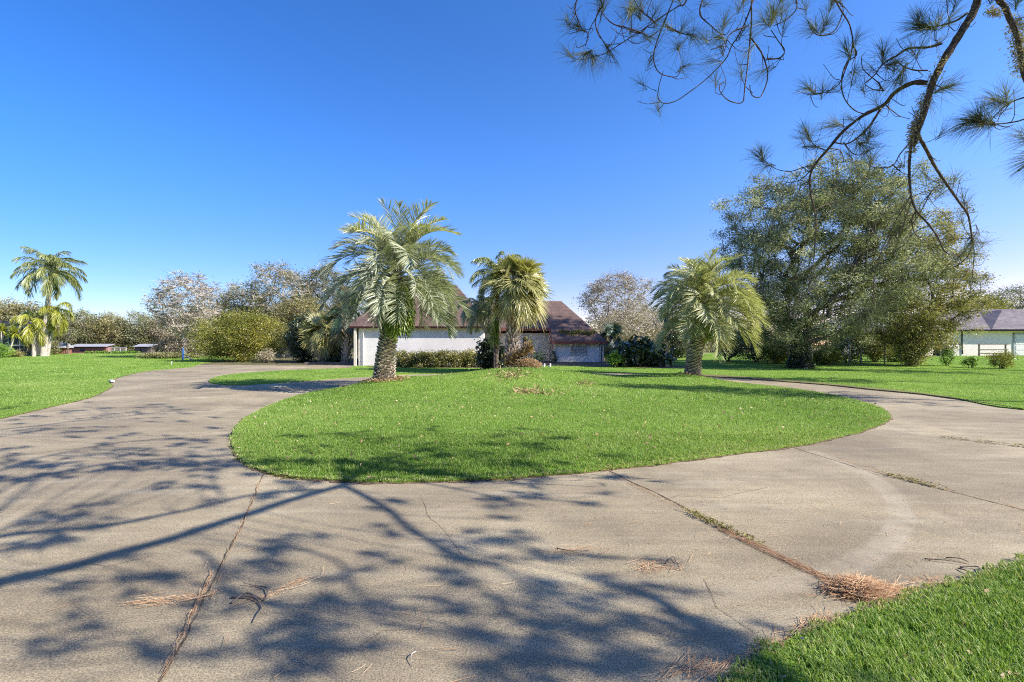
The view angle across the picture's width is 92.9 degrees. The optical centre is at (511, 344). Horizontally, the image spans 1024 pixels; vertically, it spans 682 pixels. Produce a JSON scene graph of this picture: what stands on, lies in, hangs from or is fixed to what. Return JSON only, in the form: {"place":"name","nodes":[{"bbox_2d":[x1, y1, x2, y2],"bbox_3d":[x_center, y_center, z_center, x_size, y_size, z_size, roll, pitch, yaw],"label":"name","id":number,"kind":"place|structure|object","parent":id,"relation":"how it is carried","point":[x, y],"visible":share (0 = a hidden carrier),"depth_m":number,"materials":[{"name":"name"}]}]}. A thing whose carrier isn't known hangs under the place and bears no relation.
{"place":"outdoors","nodes":[
{"label":"outdoors","id":0,"kind":"place"},
{"bbox_2d":[0,353,264,418],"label":"lawn","id":1,"kind":"structure","parent":0,"point":[81,369],"depth_m":27.76,"materials":[{"name":"plant"}]},
{"bbox_2d":[0,323,9,356],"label":"yucca","id":2,"kind":"object","parent":1,"relation":"on","point":[2,327],"visible":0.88,"depth_m":46.44,"materials":[{"name":"green plant"}]},
{"bbox_2d":[0,341,17,357],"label":"shrub","id":3,"kind":"object","parent":1,"relation":"on","point":[6,350],"visible":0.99,"depth_m":44.12,"materials":[{"name":"green plant"}]},
{"bbox_2d":[4,326,21,346],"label":"yucca","id":4,"kind":"object","parent":1,"relation":"on","point":[14,330],"visible":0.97,"depth_m":45.91,"materials":[{"name":"green plant"}]},
{"bbox_2d":[5,349,26,356],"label":"shrub","id":5,"kind":"object","parent":1,"relation":"on","point":[21,353],"visible":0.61,"depth_m":45.98,"materials":[{"name":"green plant"}]},
{"bbox_2d":[0,321,48,354],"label":"screen enclosure","id":6,"kind":"object","parent":1,"relation":"on","point":[18,346],"visible":0.16,"depth_m":52.02,"materials":[{"name":"metal"}]},
{"bbox_2d":[6,309,62,355],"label":"queen palm","id":7,"kind":"object","parent":1,"relation":"on","point":[36,322],"visible":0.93,"depth_m":46.95,"materials":[{"name":"green plant"}]},
{"bbox_2d":[9,246,87,355],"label":"queen palm","id":8,"kind":"object","parent":1,"relation":"on","point":[55,278],"visible":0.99,"depth_m":47.51,"materials":[{"name":"green plant"}]},
{"bbox_2d":[50,340,60,354],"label":"shrub","id":9,"kind":"object","parent":1,"relation":"on","point":[54,344],"visible":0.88,"depth_m":51.90,"materials":[{"name":"green plant"}]},
{"bbox_2d":[37,301,75,355],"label":"queen palm","id":10,"kind":"object","parent":1,"relation":"on","point":[57,316],"visible":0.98,"depth_m":48.36,"materials":[{"name":"green plant"}]},
{"bbox_2d":[52,342,73,353],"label":"shed","id":11,"kind":"structure","parent":1,"relation":"on","point":[63,348],"depth_m":56.11,"materials":[{"name":"red brick"}]},
{"bbox_2d":[57,328,80,353],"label":"tree","id":12,"kind":"object","parent":1,"relation":"on","point":[68,338],"visible":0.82,"depth_m":55.88,"materials":[{"name":"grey plant"}]},
{"bbox_2d":[85,351,139,353],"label":"shrub","id":13,"kind":"object","parent":1,"relation":"on","point":[112,352],"visible":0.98,"depth_m":57.61,"materials":[{"name":"green plant"}]},
{"bbox_2d":[135,351,202,358],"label":"shrub","id":14,"kind":"object","parent":1,"relation":"on","point":[161,354],"visible":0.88,"depth_m":43.39,"materials":[{"name":"green plant"}]},
{"bbox_2d":[147,334,214,357],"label":"shrub","id":15,"kind":"object","parent":1,"relation":"on","point":[165,344],"visible":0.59,"depth_m":44.76,"materials":[{"name":"grey plant"}]},
{"bbox_2d":[140,267,225,353],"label":"tree","id":16,"kind":"object","parent":1,"relation":"on","point":[186,315],"visible":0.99,"depth_m":44.34,"materials":[{"name":"grey plant"}]},
{"bbox_2d":[166,299,226,343],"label":"tree","id":17,"kind":"object","parent":1,"relation":"on","point":[187,306],"visible":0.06,"depth_m":54.61,"materials":[{"name":"grey plant"}]},
{"bbox_2d":[200,275,270,331],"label":"tree","id":18,"kind":"object","parent":1,"relation":"on","point":[232,294],"visible":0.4,"depth_m":48.75,"materials":[{"name":"grey plant"}]},
{"bbox_2d":[212,302,277,354],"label":"tree","id":19,"kind":"object","parent":1,"relation":"on","point":[239,310],"visible":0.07,"depth_m":50.35,"materials":[{"name":"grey plant"}]},
{"bbox_2d":[200,357,358,364],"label":"bare earth","id":20,"kind":"structure","parent":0,"point":[284,361],"depth_m":37.63,"materials":[{"name":"soil"}]},
{"bbox_2d":[180,306,289,362],"bbox_3d":[-21.722,-0.916,38.973,8.450,4.809,5.573,0,0,0],"label":"shrub","id":21,"kind":"object","parent":20,"relation":"on","point":[242,338],"visible":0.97,"depth_m":38.14,"materials":[{"name":"green plant"}]},
{"bbox_2d":[255,348,276,362],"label":"shrub","id":22,"kind":"object","parent":20,"relation":"on","point":[265,358],"visible":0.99,"depth_m":37.07,"materials":[{"name":"grey plant"}]},
{"bbox_2d":[280,310,317,361],"bbox_3d":[-16.567,-0.666,38.402,3.518,4.401,3.308,0,0,0],"label":"shrub","id":23,"kind":"object","parent":20,"relation":"on","point":[294,347],"visible":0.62,"depth_m":37.88,"materials":[{"name":"green plant"}]},
{"bbox_2d":[297,311,341,361],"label":"cabbage palm","id":24,"kind":"object","parent":20,"relation":"on","point":[315,340],"visible":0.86,"depth_m":36.80,"materials":[{"name":"plant"}]},
{"bbox_2d":[316,342,342,361],"bbox_3d":[-14.060,1.030,38.032,2.703,2.843,3.254,0,0,-15],"label":"palmetto","id":25,"kind":"object","parent":20,"relation":"on","point":[338,358],"visible":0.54,"depth_m":37.47,"materials":[{"name":"plant"}]},
{"bbox_2d":[209,365,470,384],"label":"lawn","id":26,"kind":"structure","parent":0,"point":[435,371],"depth_m":25.20,"materials":[{"name":"plant"}]},
{"bbox_2d":[368,365,481,367],"bbox_3d":[-5.339,1.514,32.826,8.789,0.136,3.548,0,0,0],"label":"garden bed","id":27,"kind":"object","parent":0,"point":[440,367],"visible":0.18,"depth_m":31.37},
{"bbox_2d":[394,347,484,367],"bbox_3d":[-4.513,0.992,31.883,6.894,1.664,1.648,0,0,0],"label":"hedge","id":28,"kind":"object","parent":27,"relation":"on","point":[440,358],"visible":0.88,"depth_m":31.59,"materials":[{"name":"green plant"}]},
{"bbox_2d":[50,345,820,361],"bbox_3d":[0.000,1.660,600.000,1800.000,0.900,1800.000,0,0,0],"label":"ground","id":29,"kind":"structure","parent":0,"point":[352,352],"depth_m":118.63,"materials":[{"name":"soil"}]},
{"bbox_2d":[0,296,34,320],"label":"tree","id":30,"kind":"object","parent":29,"relation":"on","point":[12,304],"visible":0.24,"depth_m":117.97,"materials":[{"name":"grey plant"}]},
{"bbox_2d":[1,297,51,320],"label":"tree","id":31,"kind":"object","parent":29,"relation":"on","point":[29,308],"visible":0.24,"depth_m":118.63,"materials":[{"name":"green plant"}]},
{"bbox_2d":[50,312,85,343],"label":"tree","id":32,"kind":"object","parent":29,"relation":"on","point":[73,327],"visible":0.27,"depth_m":120.83,"materials":[{"name":"green plant"}]},
{"bbox_2d":[56,306,97,344],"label":"tree","id":33,"kind":"object","parent":29,"relation":"on","point":[83,314],"visible":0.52,"depth_m":122.08,"materials":[{"name":"green plant"}]},
{"bbox_2d":[70,317,111,343],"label":"tree","id":34,"kind":"object","parent":29,"relation":"on","point":[90,341],"visible":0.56,"depth_m":122.69,"materials":[{"name":"green plant"}]},
{"bbox_2d":[71,344,114,352],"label":"shed","id":35,"kind":"structure","parent":29,"relation":"on","point":[80,348],"depth_m":108.00,"materials":[{"name":"red brick"}]},
{"bbox_2d":[82,310,134,346],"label":"tree","id":36,"kind":"object","parent":29,"relation":"on","point":[108,318],"visible":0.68,"depth_m":122.91,"materials":[{"name":"green plant"}]},
{"bbox_2d":[105,320,140,351],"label":"tree","id":37,"kind":"object","parent":29,"relation":"on","point":[120,341],"visible":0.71,"depth_m":124.47,"materials":[{"name":"green plant"}]},
{"bbox_2d":[112,309,152,350],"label":"tree","id":38,"kind":"object","parent":29,"relation":"on","point":[143,316],"visible":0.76,"depth_m":125.23,"materials":[{"name":"grey plant"}]},
{"bbox_2d":[132,344,157,352],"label":"shed","id":39,"kind":"structure","parent":29,"relation":"on","point":[142,348],"depth_m":108.00,"materials":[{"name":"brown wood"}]},
{"bbox_2d":[131,315,167,349],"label":"tree","id":40,"kind":"object","parent":29,"relation":"on","point":[146,339],"visible":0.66,"depth_m":125.82,"materials":[{"name":"green plant"}]},
{"bbox_2d":[142,317,190,350],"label":"tree","id":41,"kind":"object","parent":29,"relation":"on","point":[159,334],"visible":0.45,"depth_m":126.47,"materials":[{"name":"grey plant"}]},
{"bbox_2d":[70,310,353,350],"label":"woodland","id":42,"kind":"object","parent":29,"relation":"on","point":[130,348],"visible":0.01,"depth_m":139.80,"materials":[{"name":"green plant"}]},
{"bbox_2d":[235,260,321,356],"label":"tree","id":43,"kind":"object","parent":29,"relation":"on","point":[286,278],"visible":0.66,"depth_m":46.90,"materials":[{"name":"grey plant"}]},
{"bbox_2d":[261,292,334,349],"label":"tree","id":44,"kind":"object","parent":29,"relation":"on","point":[309,306],"visible":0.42,"depth_m":44.87,"materials":[{"name":"green plant"}]},
{"bbox_2d":[287,255,352,322],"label":"tree","id":45,"kind":"object","parent":29,"relation":"on","point":[322,284],"visible":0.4,"depth_m":48.91,"materials":[{"name":"grey plant"}]},
{"bbox_2d":[323,292,366,361],"bbox_3d":[-12.184,-1.314,36.402,3.967,5.928,3.705,0,0,-25],"label":"cabbage palm","id":46,"kind":"object","parent":29,"relation":"on","point":[343,335],"visible":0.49,"depth_m":35.99,"materials":[{"name":"plant"}]},
{"bbox_2d":[328,282,377,354],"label":"tree","id":47,"kind":"object","parent":29,"relation":"on","point":[361,312],"visible":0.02,"depth_m":55.74,"materials":[{"name":"green plant"}]},
{"bbox_2d":[348,271,607,365],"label":"house","id":48,"kind":"structure","parent":29,"relation":"on","point":[568,334],"depth_m":37.50,"materials":[{"name":"white paint"}]},
{"bbox_2d":[456,295,502,347],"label":"queen palm","id":49,"kind":"object","parent":29,"relation":"on","point":[477,308],"visible":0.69,"depth_m":28.10,"materials":[{"name":"green plant"}]},
{"bbox_2d":[468,251,521,367],"bbox_3d":[-0.775,-1.718,27.607,3.280,6.822,3.487,0,0,0],"label":"queen palm","id":50,"kind":"object","parent":29,"relation":"on","point":[484,272],"visible":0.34,"depth_m":27.21,"materials":[{"name":"green plant"}]},
{"bbox_2d":[474,250,555,367],"bbox_3d":[0.236,-1.680,26.180,4.098,6.768,4.252,0,0,14],"label":"cabbage palm","id":51,"kind":"object","parent":29,"relation":"on","point":[519,301],"visible":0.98,"depth_m":25.59,"materials":[{"name":"plant"}]},
{"bbox_2d":[599,322,626,358],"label":"cabbage palm","id":52,"kind":"object","parent":29,"relation":"on","point":[609,333],"visible":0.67,"depth_m":39.99,"materials":[{"name":"plant"}]},
{"bbox_2d":[581,314,840,351],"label":"woodland","id":53,"kind":"object","parent":29,"relation":"on","point":[599,330],"visible":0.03,"depth_m":126.81,"materials":[{"name":"green plant"}]},
{"bbox_2d":[990,282,1023,308],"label":"tree","id":54,"kind":"object","parent":29,"relation":"on","point":[1019,291],"visible":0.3,"depth_m":69.59,"materials":[{"name":"grey plant"}]},
{"bbox_2d":[487,317,500,367],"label":"tree","id":55,"kind":"object","parent":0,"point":[494,337],"visible":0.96,"depth_m":27.05,"materials":[{"name":"plant"}]},
{"bbox_2d":[0,365,1023,681],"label":"driveway","id":56,"kind":"structure","parent":0,"point":[602,611],"depth_m":3.85,"materials":[{"name":"concrete"}]},
{"bbox_2d":[1,367,187,418],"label":"soil edge","id":57,"kind":"object","parent":56,"relation":"on","point":[71,402],"visible":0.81,"depth_m":13.30,"materials":[{"name":"soil"}]},
{"bbox_2d":[231,582,268,621],"bbox_3d":[-1.635,1.583,3.000,0.220,0.024,0.499,0,0,-15],"label":"fallen twig","id":58,"kind":"object","parent":56,"relation":"on","point":[254,596],"visible":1,"depth_m":3.05,"materials":[{"name":"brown wood"}]},
{"bbox_2d":[304,362,358,364],"bbox_3d":[-12.767,1.420,35.154,4.400,0.220,0.240,0,0,0],"label":"timber edging","id":59,"kind":"object","parent":56,"relation":"on","point":[328,363],"visible":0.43,"depth_m":35.03,"materials":[{"name":"brown wood"}]},
{"bbox_2d":[60,392,766,644],"bbox_3d":[-5.916,1.596,9.109,19.374,0.001,5.510,0,0,40],"label":"hairline crack","id":60,"kind":"object","parent":56,"relation":"on","point":[460,552],"visible":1,"depth_m":3.43,"materials":[{"name":"concrete"}]},
{"bbox_2d":[492,343,507,367],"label":"shrub","id":61,"kind":"object","parent":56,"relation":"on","point":[502,350],"visible":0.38,"depth_m":27.78,"materials":[{"name":"green plant"}]},
{"bbox_2d":[6,382,1022,681],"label":"driveway joint","id":62,"kind":"object","parent":56,"relation":"on","point":[244,520],"visible":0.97,"depth_m":3.92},
{"bbox_2d":[8,420,1023,681],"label":"pine needle litter","id":63,"kind":"object","parent":56,"relation":"on","point":[188,594],"visible":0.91,"depth_m":3.31,"materials":[{"name":"plant"}]},
{"bbox_2d":[228,413,892,483],"bbox_3d":[1.741,1.592,14.604,16.870,0.008,18.145,0,0,0],"label":"soil edge","id":64,"kind":"object","parent":56,"relation":"on","point":[335,481],"visible":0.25,"depth_m":6.00,"materials":[{"name":"soil"}]},
{"bbox_2d":[537,361,684,367],"bbox_3d":[4.429,1.462,35.667,15.661,0.240,6.147,0,0,15],"label":"garden bed","id":65,"kind":"object","parent":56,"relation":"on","point":[593,364],"visible":0.44,"depth_m":34.63,"materials":[{"name":"soil"}]},
{"bbox_2d":[530,351,547,361],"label":"shrub","id":66,"kind":"object","parent":65,"relation":"on","point":[540,358],"visible":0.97,"depth_m":37.46,"materials":[{"name":"green plant"}]},
{"bbox_2d":[605,349,623,366],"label":"shrub","id":67,"kind":"object","parent":65,"relation":"on","point":[614,358],"visible":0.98,"depth_m":31.81,"materials":[{"name":"green plant"}]},
{"bbox_2d":[607,335,677,366],"bbox_3d":[8.691,0.610,33.004,5.216,2.586,3.239,0,0,0],"label":"shrub","id":68,"kind":"object","parent":65,"relation":"on","point":[637,353],"visible":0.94,"depth_m":32.20,"materials":[{"name":"green plant"}]},
{"bbox_2d":[213,375,1023,542],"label":"joint grass","id":69,"kind":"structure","parent":56,"relation":"on","point":[698,514],"depth_m":5.64,"materials":[{"name":"plant"}]},
{"bbox_2d":[641,526,963,681],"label":"pine needle litter","id":70,"kind":"object","parent":56,"relation":"on","point":[853,585],"visible":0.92,"depth_m":3.09,"materials":[{"name":"plant"}]},
{"bbox_2d":[702,374,1021,409],"bbox_3d":[11.778,1.594,18.878,2.054,0.073,14.016,0,0,-13],"label":"worn edge","id":71,"kind":"object","parent":56,"relation":"on","point":[816,383],"visible":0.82,"depth_m":18.47,"materials":[{"name":"soil"}]},
{"bbox_2d":[720,562,1018,681],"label":"soil edge","id":72,"kind":"object","parent":56,"relation":"on","point":[743,665],"visible":0.13,"depth_m":2.54,"materials":[{"name":"soil"}]},
{"bbox_2d":[0,0,1023,344],"label":"sky","id":73,"kind":"structure","parent":0,"point":[139,139],"materials":[{"name":"blue"}]},
{"bbox_2d":[0,353,1023,416],"bbox_3d":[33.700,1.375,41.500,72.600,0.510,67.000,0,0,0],"label":"lawn","id":74,"kind":"structure","parent":0,"point":[917,388],"depth_m":26.00,"materials":[{"name":"plant"}]},
{"bbox_2d":[471,337,505,369],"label":"shrub","id":75,"kind":"object","parent":74,"relation":"on","point":[484,358],"visible":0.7,"depth_m":28.64,"materials":[{"name":"green plant"}]},
{"bbox_2d":[571,268,657,333],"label":"tree","id":76,"kind":"object","parent":74,"relation":"on","point":[597,287],"visible":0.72,"depth_m":54.85,"materials":[{"name":"grey plant"}]},
{"bbox_2d":[593,296,686,350],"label":"tree","id":77,"kind":"object","parent":74,"relation":"on","point":[623,316],"visible":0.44,"depth_m":48.37,"materials":[{"name":"grey plant"}]},
{"bbox_2d":[664,323,686,357],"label":"shrub","id":78,"kind":"object","parent":74,"relation":"on","point":[671,339],"visible":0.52,"depth_m":43.66,"materials":[{"name":"green plant"}]},
{"bbox_2d":[654,329,713,357],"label":"tree","id":79,"kind":"object","parent":74,"relation":"on","point":[706,347],"visible":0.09,"depth_m":45.35,"materials":[{"name":"green plant"}]},
{"bbox_2d":[654,263,720,354],"bbox_3d":[9.369,-1.256,25.512,3.568,5.911,3.329,0,0,0],"label":"queen palm","id":80,"kind":"object","parent":74,"relation":"on","point":[663,287],"visible":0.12,"depth_m":25.49,"materials":[{"name":"green plant"}]},
{"bbox_2d":[705,314,746,360],"bbox_3d":[17.158,-0.466,38.968,3.844,3.910,3.310,0,0,-35],"label":"shrub","id":81,"kind":"object","parent":74,"relation":"on","point":[730,355],"visible":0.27,"depth_m":38.60,"materials":[{"name":"green plant"}]},
{"bbox_2d":[730,330,771,361],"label":"shrub","id":82,"kind":"object","parent":74,"relation":"on","point":[750,357],"visible":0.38,"depth_m":37.92,"materials":[{"name":"green plant"}]},
{"bbox_2d":[757,335,790,363],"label":"shrub","id":83,"kind":"object","parent":74,"relation":"on","point":[774,357],"visible":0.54,"depth_m":35.70,"materials":[{"name":"green plant"}]},
{"bbox_2d":[812,346,848,364],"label":"shrub","id":84,"kind":"object","parent":74,"relation":"on","point":[832,357],"visible":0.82,"depth_m":34.59,"materials":[{"name":"green plant"}]},
{"bbox_2d":[707,146,968,368],"bbox_3d":[20.291,-5.128,31.051,15.699,13.627,10.558,0,0,0],"label":"tree","id":85,"kind":"object","parent":74,"relation":"on","point":[799,336],"visible":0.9,"depth_m":29.53,"materials":[{"name":"green plant"}]},
{"bbox_2d":[826,327,872,362],"bbox_3d":[25.467,0.007,37.110,3.538,2.991,3.340,0,0,0],"label":"shrub","id":86,"kind":"object","parent":74,"relation":"on","point":[844,345],"visible":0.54,"depth_m":36.65,"materials":[{"name":"green plant"}]},
{"bbox_2d":[855,332,895,361],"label":"shrub","id":87,"kind":"object","parent":74,"relation":"on","point":[875,356],"visible":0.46,"depth_m":37.53,"materials":[{"name":"green plant"}]},
{"bbox_2d":[882,346,905,361],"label":"shrub","id":88,"kind":"object","parent":74,"relation":"on","point":[887,358],"visible":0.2,"depth_m":37.80,"materials":[{"name":"green plant"}]},
{"bbox_2d":[888,331,941,366],"bbox_3d":[27.146,0.240,33.061,3.171,2.712,2.870,0,0,0],"label":"shrub","id":89,"kind":"object","parent":74,"relation":"on","point":[918,355],"visible":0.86,"depth_m":32.66,"materials":[{"name":"green plant"}]},
{"bbox_2d":[812,309,1023,355],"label":"neighbour house","id":90,"kind":"structure","parent":74,"relation":"on","point":[1005,326],"depth_m":49.00,"materials":[{"name":"beige"}]},
{"bbox_2d":[1015,334,1023,355],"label":"garage door","id":91,"kind":"structure","parent":90,"relation":"in","point":[1019,338],"depth_m":48.93,"materials":[{"name":"white paint"}]},
{"bbox_2d":[841,201,1004,365],"bbox_3d":[27.849,-4.162,34.229,9.097,11.579,9.217,0,0,0],"label":"tree","id":92,"kind":"object","parent":74,"relation":"on","point":[923,321],"visible":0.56,"depth_m":32.28,"materials":[{"name":"green plant"}]},
{"bbox_2d":[934,345,957,365],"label":"bush","id":93,"kind":"object","parent":74,"relation":"on","point":[951,356],"visible":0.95,"depth_m":33.43,"materials":[{"name":"green plant"}]},
{"bbox_2d":[960,355,979,367],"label":"sapling","id":94,"kind":"object","parent":74,"relation":"on","point":[969,359],"visible":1,"depth_m":31.38,"materials":[{"name":"green plant"}]},
{"bbox_2d":[957,287,1016,308],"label":"tree","id":95,"kind":"object","parent":74,"relation":"on","point":[999,305],"visible":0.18,"depth_m":64.53,"materials":[{"name":"green plant"}]},
{"bbox_2d":[978,344,1007,355],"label":"wood rack","id":96,"kind":"object","parent":74,"relation":"on","point":[1005,347],"visible":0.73,"depth_m":47.81,"materials":[{"name":"wood"}]},
{"bbox_2d":[982,348,1017,368],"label":"bush","id":97,"kind":"object","parent":74,"relation":"on","point":[1005,357],"visible":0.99,"depth_m":30.33,"materials":[{"name":"green plant"}]},
{"bbox_2d":[228,367,891,482],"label":"lawn","id":98,"kind":"structure","parent":0,"point":[484,384],"depth_m":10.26,"materials":[{"name":"plant"}]},
{"bbox_2d":[355,375,411,382],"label":"leaf litter","id":99,"kind":"object","parent":98,"relation":"on","point":[386,380],"visible":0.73,"depth_m":16.89,"materials":[{"name":"plant"}]},
{"bbox_2d":[314,196,472,380],"bbox_3d":[-4.111,-1.814,17.312,5.510,6.453,5.601,0,0,0],"label":"pindo palm","id":100,"kind":"object","parent":98,"relation":"on","point":[392,304],"visible":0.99,"depth_m":16.64,"materials":[{"name":"plant"}]},
{"bbox_2d":[475,364,540,382],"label":"dead leaves","id":101,"kind":"object","parent":98,"relation":"on","point":[513,374],"visible":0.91,"depth_m":18.57,"materials":[{"name":"plant"}]},
{"bbox_2d":[501,339,541,367],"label":"shrub","id":102,"kind":"object","parent":98,"relation":"on","point":[512,359],"visible":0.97,"depth_m":22.08,"materials":[{"name":"plant"}]},
{"bbox_2d":[507,384,569,397],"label":"dead leaves","id":103,"kind":"object","parent":98,"relation":"on","point":[525,390],"visible":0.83,"depth_m":14.49,"materials":[{"name":"plant"}]},
{"bbox_2d":[238,367,879,477],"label":"fallen leaves","id":104,"kind":"object","parent":98,"relation":"on","point":[369,476],"visible":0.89,"depth_m":10.42,"materials":[{"name":"plant"}]},
{"bbox_2d":[645,247,770,375],"bbox_3d":[8.351,-1.258,20.906,4.898,5.729,4.858,0,0,0],"label":"pindo palm","id":105,"kind":"object","parent":98,"relation":"on","point":[710,303],"visible":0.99,"depth_m":20.16,"materials":[{"name":"plant"}]},
{"bbox_2d":[717,548,1023,681],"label":"lawn","id":106,"kind":"structure","parent":0,"point":[808,636],"depth_m":2.51,"materials":[{"name":"plant"}]},
{"bbox_2d":[553,0,1023,337],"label":"overhanging pine","id":107,"kind":"object","parent":106,"relation":"on","point":[915,135],"visible":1,"depth_m":4.29,"materials":[{"name":"green plant"}]},
{"bbox_2d":[780,585,1021,680],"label":"fallen leaves","id":108,"kind":"object","parent":106,"relation":"on","point":[782,644],"visible":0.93,"depth_m":2.41,"materials":[{"name":"plant"}]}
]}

